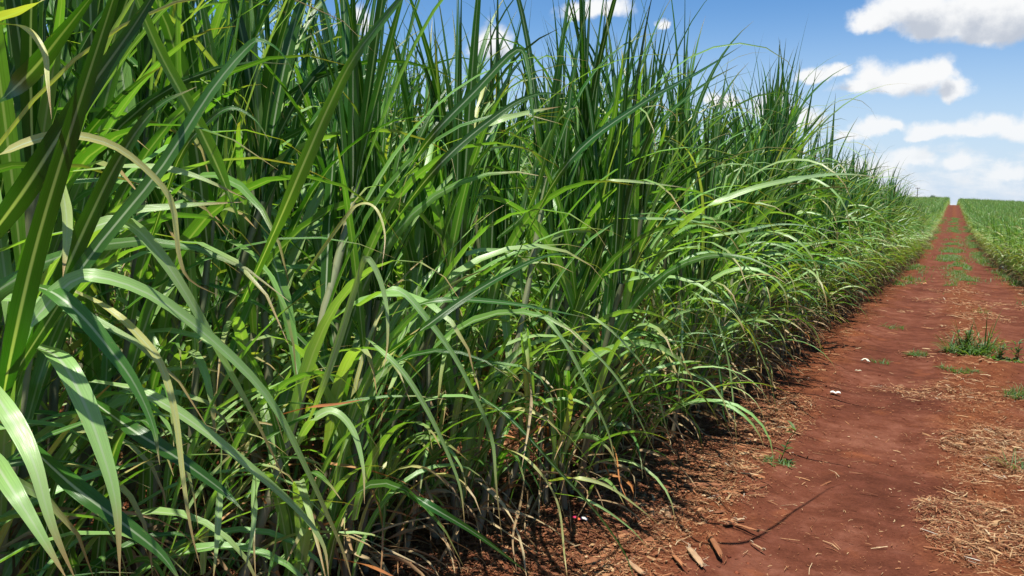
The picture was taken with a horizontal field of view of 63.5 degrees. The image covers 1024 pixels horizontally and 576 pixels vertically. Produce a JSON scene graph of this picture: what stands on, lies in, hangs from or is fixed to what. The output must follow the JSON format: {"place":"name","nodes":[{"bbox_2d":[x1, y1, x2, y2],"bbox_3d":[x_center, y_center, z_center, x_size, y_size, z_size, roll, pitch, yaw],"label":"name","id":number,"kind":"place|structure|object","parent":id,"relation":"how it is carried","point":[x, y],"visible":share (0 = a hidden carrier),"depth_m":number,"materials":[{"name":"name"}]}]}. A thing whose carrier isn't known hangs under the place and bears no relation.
{"place":"outdoors","nodes":[
{"label":"outdoors","id":0,"kind":"place"},
{"bbox_2d":[19,207,1023,575],"bbox_3d":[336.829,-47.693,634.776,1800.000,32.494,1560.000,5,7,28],"label":"ground","id":1,"kind":"structure","parent":0,"point":[827,335],"depth_m":4.33,"materials":[{"name":"red soil"}]},
{"bbox_2d":[0,36,154,556],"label":"sugarcane clump","id":2,"kind":"object","parent":1,"relation":"on","point":[77,330],"visible":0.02,"depth_m":2.72,"materials":[{"name":"plant"}]},
{"bbox_2d":[62,142,129,391],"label":"sugarcane clump","id":3,"kind":"object","parent":1,"relation":"on","point":[110,286],"depth_m":6.15,"materials":[{"name":"plant"}]},
{"bbox_2d":[111,194,194,299],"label":"sugarcane clump","id":4,"kind":"object","parent":1,"relation":"on","point":[126,256],"depth_m":6.29,"materials":[{"name":"plant"}]},
{"bbox_2d":[0,0,335,473],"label":"sugarcane clump","id":5,"kind":"object","parent":1,"relation":"on","point":[117,302],"visible":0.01,"depth_m":4.67,"materials":[{"name":"plant"}]},
{"bbox_2d":[0,0,378,575],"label":"sugarcane clump","id":6,"kind":"object","parent":1,"relation":"on","point":[47,166],"visible":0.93,"depth_m":1.35,"materials":[{"name":"plant"}]},
{"bbox_2d":[0,0,401,575],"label":"sugarcane clump","id":7,"kind":"object","parent":1,"relation":"on","point":[140,369],"visible":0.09,"depth_m":3.42,"materials":[{"name":"plant"}]},
{"bbox_2d":[0,0,406,575],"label":"sugarcane clump","id":8,"kind":"object","parent":1,"relation":"on","point":[27,394],"visible":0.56,"depth_m":2.13,"materials":[{"name":"plant"}]},
{"bbox_2d":[0,0,457,575],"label":"sugarcane clump","id":9,"kind":"object","parent":1,"relation":"on","point":[90,352],"visible":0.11,"depth_m":3.07,"materials":[{"name":"plant"}]},
{"bbox_2d":[59,7,399,416],"bbox_3d":[-1.996,-0.620,5.189,2.020,3.181,2.337,5,7,25],"label":"sugarcane clump","id":10,"kind":"object","parent":1,"relation":"on","point":[126,266],"visible":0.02,"depth_m":5.26,"materials":[{"name":"plant"}]},
{"bbox_2d":[62,0,415,513],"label":"sugarcane clump","id":11,"kind":"object","parent":1,"relation":"on","point":[297,123],"visible":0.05,"depth_m":4.17,"materials":[{"name":"plant"}]},
{"bbox_2d":[205,55,322,408],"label":"sugarcane clump","id":12,"kind":"object","parent":1,"relation":"on","point":[280,350],"depth_m":5.57,"materials":[{"name":"plant"}]},
{"bbox_2d":[126,49,422,404],"bbox_3d":[-1.736,-0.564,6.144,2.485,2.869,2.228,-3,8,-34],"label":"sugarcane clump","id":13,"kind":"object","parent":1,"relation":"on","point":[316,171],"depth_m":6.15,"materials":[{"name":"plant"}]},
{"bbox_2d":[1,0,584,575],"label":"sugarcane clump","id":14,"kind":"object","parent":1,"relation":"on","point":[149,50],"visible":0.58,"depth_m":2.61,"materials":[{"name":"plant"}]},
{"bbox_2d":[114,0,498,486],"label":"sugarcane clump","id":15,"kind":"object","parent":1,"relation":"on","point":[317,443],"visible":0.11,"depth_m":4.30,"materials":[{"name":"plant"}]},
{"bbox_2d":[5,0,611,575],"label":"sugarcane clump","id":16,"kind":"object","parent":1,"relation":"on","point":[265,106],"visible":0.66,"depth_m":3.03,"materials":[{"name":"plant"}]},
{"bbox_2d":[163,0,475,443],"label":"sugarcane clump","id":17,"kind":"object","parent":1,"relation":"on","point":[399,265],"visible":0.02,"depth_m":4.87,"materials":[{"name":"plant"}]},
{"bbox_2d":[264,0,423,340],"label":"sugarcane clump","id":18,"kind":"object","parent":1,"relation":"on","point":[311,59],"depth_m":6.61,"materials":[{"name":"plant"}]},
{"bbox_2d":[382,39,463,320],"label":"sugarcane clump","id":19,"kind":"object","parent":1,"relation":"on","point":[398,123],"visible":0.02,"depth_m":6.85,"materials":[{"name":"plant"}]},
{"bbox_2d":[364,0,546,310],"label":"sugarcane clump","id":20,"kind":"object","parent":1,"relation":"on","point":[420,106],"visible":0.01,"depth_m":7.43,"materials":[{"name":"plant"}]},
{"bbox_2d":[175,0,738,575],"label":"sugarcane clump","id":21,"kind":"object","parent":1,"relation":"on","point":[407,254],"visible":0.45,"depth_m":3.35,"materials":[{"name":"plant"}]},
{"bbox_2d":[305,2,610,433],"bbox_3d":[-0.527,-0.418,5.229,1.810,2.851,2.094,-2,7,-25],"label":"sugarcane clump","id":22,"kind":"object","parent":1,"relation":"on","point":[474,232],"visible":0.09,"depth_m":5.22,"materials":[{"name":"plant"}]},
{"bbox_2d":[393,29,565,398],"bbox_3d":[-0.299,-0.544,6.164,2.133,2.913,2.651,2,7,7],"label":"sugarcane clump","id":23,"kind":"object","parent":1,"relation":"on","point":[493,344],"visible":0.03,"depth_m":6.12,"materials":[{"name":"plant"}]},
{"bbox_2d":[227,0,736,575],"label":"sugarcane clump","id":24,"kind":"object","parent":1,"relation":"on","point":[515,236],"visible":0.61,"depth_m":3.83,"materials":[{"name":"plant"}]},
{"bbox_2d":[463,89,531,337],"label":"sugarcane clump","id":25,"kind":"object","parent":1,"relation":"on","point":[520,162],"depth_m":8.89,"materials":[{"name":"plant"}]},
{"bbox_2d":[462,37,625,391],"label":"sugarcane clump","id":26,"kind":"object","parent":1,"relation":"on","point":[530,234],"visible":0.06,"depth_m":6.26,"materials":[{"name":"plant"}]},
{"bbox_2d":[498,41,668,355],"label":"sugarcane clump","id":27,"kind":"object","parent":1,"relation":"on","point":[529,165],"visible":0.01,"depth_m":7.77,"materials":[{"name":"plant"}]},
{"bbox_2d":[512,93,658,332],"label":"sugarcane clump","id":28,"kind":"object","parent":1,"relation":"on","point":[521,198],"visible":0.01,"depth_m":8.46,"materials":[{"name":"plant"}]},
{"bbox_2d":[498,1,696,381],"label":"sugarcane clump","id":29,"kind":"object","parent":1,"relation":"on","point":[541,322],"visible":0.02,"depth_m":6.98,"materials":[{"name":"plant"}]},
{"bbox_2d":[402,0,818,538],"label":"sugarcane clump","id":30,"kind":"object","parent":1,"relation":"on","point":[617,199],"visible":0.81,"depth_m":4.02,"materials":[{"name":"plant"}]},
{"bbox_2d":[587,75,703,341],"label":"sugarcane clump","id":31,"kind":"object","parent":1,"relation":"on","point":[650,236],"depth_m":8.59,"materials":[{"name":"plant"}]},
{"bbox_2d":[464,0,854,473],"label":"sugarcane clump","id":32,"kind":"object","parent":1,"relation":"on","point":[569,206],"visible":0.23,"depth_m":5.00,"materials":[{"name":"plant"}]},
{"bbox_2d":[441,0,878,505],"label":"sugarcane clump","id":33,"kind":"object","parent":1,"relation":"on","point":[633,287],"visible":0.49,"depth_m":4.47,"materials":[{"name":"plant"}]},
{"bbox_2d":[632,106,701,338],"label":"sugarcane clump","id":34,"kind":"object","parent":1,"relation":"on","point":[646,318],"visible":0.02,"depth_m":9.16,"materials":[{"name":"plant"}]},
{"bbox_2d":[660,478,681,486],"bbox_3d":[0.897,1.094,4.649,0.038,0.022,0.153,-4,9,-42],"label":"cane rind piece","id":35,"kind":"object","parent":1,"relation":"on","point":[672,483],"visible":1,"depth_m":4.64,"materials":[{"name":"plant"}]},
{"bbox_2d":[542,0,875,464],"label":"sugarcane clump","id":36,"kind":"object","parent":1,"relation":"on","point":[706,266],"visible":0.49,"depth_m":5.35,"materials":[{"name":"plant"}]},
{"bbox_2d":[626,50,832,426],"bbox_3d":[1.503,-0.381,6.177,2.041,2.692,1.922,0,7,-15],"label":"sugarcane clump","id":37,"kind":"object","parent":1,"relation":"on","point":[733,324],"visible":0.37,"depth_m":6.11,"materials":[{"name":"plant"}]},
{"bbox_2d":[642,49,835,408],"bbox_3d":[1.634,-0.452,6.583,2.254,2.758,1.825,-1,7,-20],"label":"sugarcane clump","id":38,"kind":"object","parent":1,"relation":"on","point":[769,199],"visible":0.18,"depth_m":6.50,"materials":[{"name":"plant"}]},
{"bbox_2d":[646,22,883,388],"bbox_3d":[2.164,-0.719,7.431,2.507,3.153,1.990,0,7,-16],"label":"sugarcane clump","id":39,"kind":"object","parent":1,"relation":"on","point":[791,209],"visible":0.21,"depth_m":7.14,"materials":[{"name":"plant"}]},
{"bbox_2d":[644,40,904,396],"bbox_3d":[1.965,-0.609,6.949,2.232,3.029,2.220,-1,7,-21],"label":"sugarcane clump","id":40,"kind":"object","parent":1,"relation":"on","point":[780,141],"visible":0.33,"depth_m":6.88,"materials":[{"name":"plant"}]},
{"bbox_2d":[692,37,879,375],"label":"sugarcane clump","id":41,"kind":"object","parent":1,"relation":"on","point":[781,207],"visible":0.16,"depth_m":7.71,"materials":[{"name":"plant"}]},
{"bbox_2d":[719,92,870,363],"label":"sugarcane clump","id":42,"kind":"object","parent":1,"relation":"on","point":[804,204],"visible":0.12,"depth_m":8.17,"materials":[{"name":"plant"}]},
{"bbox_2d":[728,77,872,353],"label":"sugarcane clump","id":43,"kind":"object","parent":1,"relation":"on","point":[818,230],"visible":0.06,"depth_m":9.13,"materials":[{"name":"plant"}]},
{"bbox_2d":[699,63,910,357],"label":"sugarcane clump","id":44,"kind":"object","parent":1,"relation":"on","point":[821,207],"visible":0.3,"depth_m":8.79,"materials":[{"name":"plant"}]},
{"bbox_2d":[776,147,865,335],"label":"sugarcane clump","id":45,"kind":"object","parent":1,"relation":"on","point":[821,281],"visible":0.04,"depth_m":10.16,"materials":[{"name":"plant"}]},
{"bbox_2d":[776,116,905,346],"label":"sugarcane clump","id":46,"kind":"object","parent":1,"relation":"on","point":[846,258],"visible":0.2,"depth_m":9.50,"materials":[{"name":"plant"}]},
{"bbox_2d":[797,143,886,329],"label":"sugarcane clump","id":47,"kind":"object","parent":1,"relation":"on","point":[838,207],"visible":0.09,"depth_m":10.66,"materials":[{"name":"plant"}]},
{"bbox_2d":[796,147,898,320],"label":"sugarcane clump","id":48,"kind":"object","parent":1,"relation":"on","point":[865,203],"visible":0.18,"depth_m":11.91,"materials":[{"name":"plant"}]},
{"bbox_2d":[807,152,887,326],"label":"sugarcane clump","id":49,"kind":"object","parent":1,"relation":"on","point":[827,286],"visible":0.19,"depth_m":11.14,"materials":[{"name":"plant"}]},
{"bbox_2d":[797,128,904,325],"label":"sugarcane clump","id":50,"kind":"object","parent":1,"relation":"on","point":[851,207],"visible":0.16,"depth_m":11.51,"materials":[{"name":"plant"}]},
{"bbox_2d":[803,141,905,306],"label":"sugarcane clump","id":51,"kind":"object","parent":1,"relation":"on","point":[866,219],"visible":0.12,"depth_m":13.77,"materials":[{"name":"plant"}]},
{"bbox_2d":[811,177,903,319],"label":"sugarcane clump","id":52,"kind":"object","parent":1,"relation":"on","point":[836,285],"visible":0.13,"depth_m":12.45,"materials":[{"name":"plant"}]},
{"bbox_2d":[834,165,895,309],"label":"sugarcane clump","id":53,"kind":"object","parent":1,"relation":"on","point":[862,259],"visible":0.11,"depth_m":13.40,"materials":[{"name":"plant"}]},
{"bbox_2d":[839,163,890,297],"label":"sugarcane clump","id":54,"kind":"object","parent":1,"relation":"on","point":[865,247],"visible":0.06,"depth_m":14.29,"materials":[{"name":"plant"}]},
{"bbox_2d":[828,153,907,313],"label":"sugarcane clump","id":55,"kind":"object","parent":1,"relation":"on","point":[861,186],"visible":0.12,"depth_m":12.85,"materials":[{"name":"plant"}]},
{"bbox_2d":[832,146,915,301],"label":"sugarcane clump","id":56,"kind":"object","parent":1,"relation":"on","point":[869,230],"visible":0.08,"depth_m":14.73,"materials":[{"name":"plant"}]},
{"bbox_2d":[845,159,914,298],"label":"sugarcane clump","id":57,"kind":"object","parent":1,"relation":"on","point":[882,216],"visible":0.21,"depth_m":15.17,"materials":[{"name":"plant"}]},
{"bbox_2d":[861,168,904,293],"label":"sugarcane clump","id":58,"kind":"object","parent":1,"relation":"on","point":[883,241],"visible":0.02,"depth_m":16.59,"materials":[{"name":"plant"}]},
{"bbox_2d":[862,162,905,289],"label":"sugarcane clump","id":59,"kind":"object","parent":1,"relation":"on","point":[888,235],"visible":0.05,"depth_m":17.35,"materials":[{"name":"plant"}]},
{"bbox_2d":[852,177,917,293],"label":"sugarcane clump","id":60,"kind":"object","parent":1,"relation":"on","point":[881,239],"visible":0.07,"depth_m":16.19,"materials":[{"name":"plant"}]},
{"bbox_2d":[857,159,921,293],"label":"sugarcane clump","id":61,"kind":"object","parent":1,"relation":"on","point":[883,203],"visible":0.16,"depth_m":16.88,"materials":[{"name":"plant"}]},
{"bbox_2d":[868,165,927,290],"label":"sugarcane clump","id":62,"kind":"object","parent":1,"relation":"on","point":[906,218],"visible":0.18,"depth_m":17.91,"materials":[{"name":"plant"}]},
{"bbox_2d":[877,176,922,283],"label":"sugarcane clump","id":63,"kind":"object","parent":1,"relation":"on","point":[893,241],"visible":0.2,"depth_m":20.22,"materials":[{"name":"plant"}]},
{"bbox_2d":[871,180,929,287],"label":"sugarcane clump","id":64,"kind":"object","parent":1,"relation":"on","point":[891,249],"visible":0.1,"depth_m":18.95,"materials":[{"name":"plant"}]},
{"bbox_2d":[877,180,925,283],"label":"sugarcane clump","id":65,"kind":"object","parent":1,"relation":"on","point":[895,236],"visible":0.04,"depth_m":19.36,"materials":[{"name":"plant"}]},
{"bbox_2d":[879,183,925,280],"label":"sugarcane clump","id":66,"kind":"object","parent":1,"relation":"on","point":[901,234],"visible":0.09,"depth_m":21.09,"materials":[{"name":"plant"}]},
{"bbox_2d":[885,186,921,281],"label":"sugarcane clump","id":67,"kind":"object","parent":1,"relation":"on","point":[905,233],"visible":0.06,"depth_m":20.69,"materials":[{"name":"plant"}]},
{"bbox_2d":[891,185,927,272],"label":"sugarcane clump","id":68,"kind":"object","parent":1,"relation":"on","point":[907,222],"visible":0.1,"depth_m":23.44,"materials":[{"name":"plant"}]},
{"bbox_2d":[891,200,927,273],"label":"sugarcane clump","id":69,"kind":"object","parent":1,"relation":"on","point":[905,236],"visible":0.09,"depth_m":24.52,"materials":[{"name":"plant"}]},
{"bbox_2d":[909,206,931,262],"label":"sugarcane clump","id":70,"kind":"object","parent":1,"relation":"on","point":[917,229],"visible":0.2,"depth_m":33.19,"materials":[{"name":"plant"}]},
{"bbox_2d":[907,208,934,257],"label":"sugarcane clump","id":71,"kind":"object","parent":1,"relation":"on","point":[921,234],"visible":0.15,"depth_m":34.60,"materials":[{"name":"plant"}]},
{"bbox_2d":[984,222,1003,268],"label":"sugarcane clump","id":72,"kind":"object","parent":1,"relation":"on","point":[993,238],"visible":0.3,"depth_m":30.78,"materials":[{"name":"plant"}]},
{"bbox_2d":[977,214,1016,265],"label":"sugarcane clump","id":73,"kind":"object","parent":1,"relation":"on","point":[994,227],"visible":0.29,"depth_m":32.74,"materials":[{"name":"plant"}]},
{"bbox_2d":[985,215,1022,274],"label":"sugarcane clump","id":74,"kind":"object","parent":1,"relation":"on","point":[1006,246],"visible":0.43,"depth_m":26.77,"materials":[{"name":"plant"}]},
{"bbox_2d":[989,215,1023,269],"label":"sugarcane clump","id":75,"kind":"object","parent":1,"relation":"on","point":[1001,238],"visible":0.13,"depth_m":28.72,"materials":[{"name":"plant"}]},
{"bbox_2d":[994,223,1022,275],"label":"sugarcane clump","id":76,"kind":"object","parent":1,"relation":"on","point":[1009,252],"visible":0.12,"depth_m":25.70,"materials":[{"name":"plant"}]},
{"bbox_2d":[995,212,1023,281],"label":"sugarcane clump","id":77,"kind":"object","parent":1,"relation":"on","point":[1014,251],"visible":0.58,"depth_m":23.75,"materials":[{"name":"plant"}]},
{"bbox_2d":[998,210,1023,285],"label":"sugarcane clump","id":78,"kind":"object","parent":1,"relation":"on","point":[1015,249],"visible":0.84,"depth_m":21.65,"materials":[{"name":"plant"}]},
{"bbox_2d":[1001,213,1023,280],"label":"sugarcane clump","id":79,"kind":"object","parent":1,"relation":"on","point":[1019,246],"visible":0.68,"depth_m":23.09,"materials":[{"name":"plant"}]},
{"bbox_2d":[1004,213,1023,286],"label":"sugarcane clump","id":80,"kind":"object","parent":1,"relation":"on","point":[1020,248],"visible":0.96,"depth_m":20.54,"materials":[{"name":"plant"}]},
{"bbox_2d":[46,0,1023,204],"label":"sky","id":81,"kind":"structure","parent":0,"point":[955,123],"materials":[{"name":"blue"}]},
{"bbox_2d":[112,195,1023,310],"label":"sugarcane field","id":82,"kind":"structure","parent":0,"point":[1000,203],"depth_m":92.76,"materials":[{"name":"green plant"}]},
{"bbox_2d":[593,205,1023,575],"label":"dirt track","id":83,"kind":"structure","parent":0,"point":[822,508],"depth_m":5.38,"materials":[{"name":"red soil"}]},
{"bbox_2d":[47,355,1023,575],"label":"straw litter","id":84,"kind":"object","parent":83,"relation":"on","point":[600,547],"visible":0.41,"depth_m":4.31,"materials":[{"name":"beige plant"}]},
{"bbox_2d":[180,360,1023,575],"bbox_3d":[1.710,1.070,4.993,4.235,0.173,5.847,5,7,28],"label":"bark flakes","id":85,"kind":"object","parent":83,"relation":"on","point":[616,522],"visible":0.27,"depth_m":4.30,"materials":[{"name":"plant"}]},
{"bbox_2d":[194,322,1023,575],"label":"soil crumbs","id":86,"kind":"object","parent":83,"relation":"on","point":[729,556],"visible":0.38,"depth_m":4.97,"materials":[{"name":"brown soil"}]},
{"bbox_2d":[625,559,646,574],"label":"cane rind piece","id":87,"kind":"object","parent":83,"relation":"on","point":[636,568],"visible":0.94,"depth_m":3.50,"materials":[{"name":"plant"}]},
{"bbox_2d":[668,548,686,566],"bbox_3d":[0.723,1.180,3.602,0.018,0.022,0.180,0,7,-12],"label":"cane rind piece","id":88,"kind":"object","parent":83,"relation":"on","point":[678,560],"visible":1,"depth_m":3.59,"materials":[{"name":"plant"}]},
{"bbox_2d":[682,540,707,566],"bbox_3d":[0.817,1.190,3.698,0.035,0.022,0.260,0,7,-9],"label":"cane rind piece","id":89,"kind":"object","parent":83,"relation":"on","point":[696,557],"visible":1,"depth_m":3.67,"materials":[{"name":"beige plant"}]},
{"bbox_2d":[691,482,724,486],"bbox_3d":[1.104,1.101,4.651,0.191,0.019,0.034,2,7,3],"label":"cane rind piece","id":90,"kind":"object","parent":83,"relation":"on","point":[707,484],"visible":1,"depth_m":4.64,"materials":[{"name":"plant"}]},
{"bbox_2d":[706,532,723,556],"bbox_3d":[0.940,1.184,3.831,0.028,0.019,0.322,1,7,0],"label":"cane rind piece","id":91,"kind":"object","parent":83,"relation":"on","point":[714,543],"visible":1,"depth_m":3.81,"materials":[{"name":"plant"}]},
{"bbox_2d":[734,521,762,532],"bbox_3d":[1.154,1.170,4.056,0.190,0.025,0.017,7,9,39],"label":"cane rind piece","id":92,"kind":"object","parent":83,"relation":"on","point":[747,527],"visible":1,"depth_m":4.05,"materials":[{"name":"plant"}]},
{"bbox_2d":[756,420,797,467],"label":"grass tuft","id":93,"kind":"object","parent":83,"relation":"on","point":[785,448],"visible":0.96,"depth_m":5.16,"materials":[{"name":"green plant"}]},
{"bbox_2d":[756,271,1023,383],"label":"straw litter","id":94,"kind":"object","parent":83,"relation":"on","point":[964,314],"visible":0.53,"depth_m":13.14,"materials":[{"name":"beige plant"}]},
{"bbox_2d":[902,349,928,356],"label":"grass tuft","id":95,"kind":"object","parent":83,"relation":"on","point":[913,352],"visible":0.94,"depth_m":9.40,"materials":[{"name":"green plant"}]},
{"bbox_2d":[893,217,947,285],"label":"grass","id":96,"kind":"structure","parent":83,"relation":"on","point":[913,266],"depth_m":28.61,"materials":[{"name":"green plant"}]},
{"bbox_2d":[935,362,982,373],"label":"grass tuft","id":97,"kind":"object","parent":83,"relation":"on","point":[967,372],"visible":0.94,"depth_m":8.41,"materials":[{"name":"green plant"}]},
{"bbox_2d":[930,320,994,355],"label":"tall weed","id":98,"kind":"object","parent":83,"relation":"on","point":[962,349],"visible":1,"depth_m":9.45,"materials":[{"name":"green plant"}]},
{"bbox_2d":[940,267,990,285],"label":"grass","id":99,"kind":"structure","parent":83,"relation":"on","point":[958,273],"depth_m":24.66,"materials":[{"name":"green plant"}]},
{"bbox_2d":[960,308,1009,355],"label":"tall weed","id":100,"kind":"object","parent":83,"relation":"on","point":[989,348],"visible":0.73,"depth_m":9.49,"materials":[{"name":"green plant"}]},
{"bbox_2d":[962,226,1023,304],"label":"grass","id":101,"kind":"structure","parent":83,"relation":"on","point":[978,254],"depth_m":39.85,"materials":[{"name":"green plant"}]},
{"bbox_2d":[983,339,1015,360],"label":"broadleaf weed","id":102,"kind":"object","parent":83,"relation":"on","point":[999,356],"visible":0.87,"depth_m":9.22,"materials":[{"name":"green plant"}]},
{"bbox_2d":[990,447,1023,471],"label":"grass tuft","id":103,"kind":"object","parent":83,"relation":"on","point":[1022,465],"visible":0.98,"depth_m":5.21,"materials":[{"name":"green plant"}]},
{"bbox_2d":[1000,382,1023,399],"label":"grass tuft","id":104,"kind":"object","parent":83,"relation":"on","point":[1011,392],"visible":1,"depth_m":7.23,"materials":[{"name":"green plant"}]},
{"bbox_2d":[1002,339,1023,363],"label":"broadleaf weed","id":105,"kind":"object","parent":83,"relation":"on","point":[1017,357],"visible":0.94,"depth_m":9.07,"materials":[{"name":"green plant"}]},
{"bbox_2d":[932,217,975,269],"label":"grass","id":106,"kind":"structure","parent":0,"point":[949,257],"depth_m":46.45,"materials":[{"name":"green plant"}]},
{"bbox_2d":[912,196,1023,258],"label":"sugarcane field","id":107,"kind":"structure","parent":0,"point":[995,204],"depth_m":89.20,"materials":[{"name":"green plant"}]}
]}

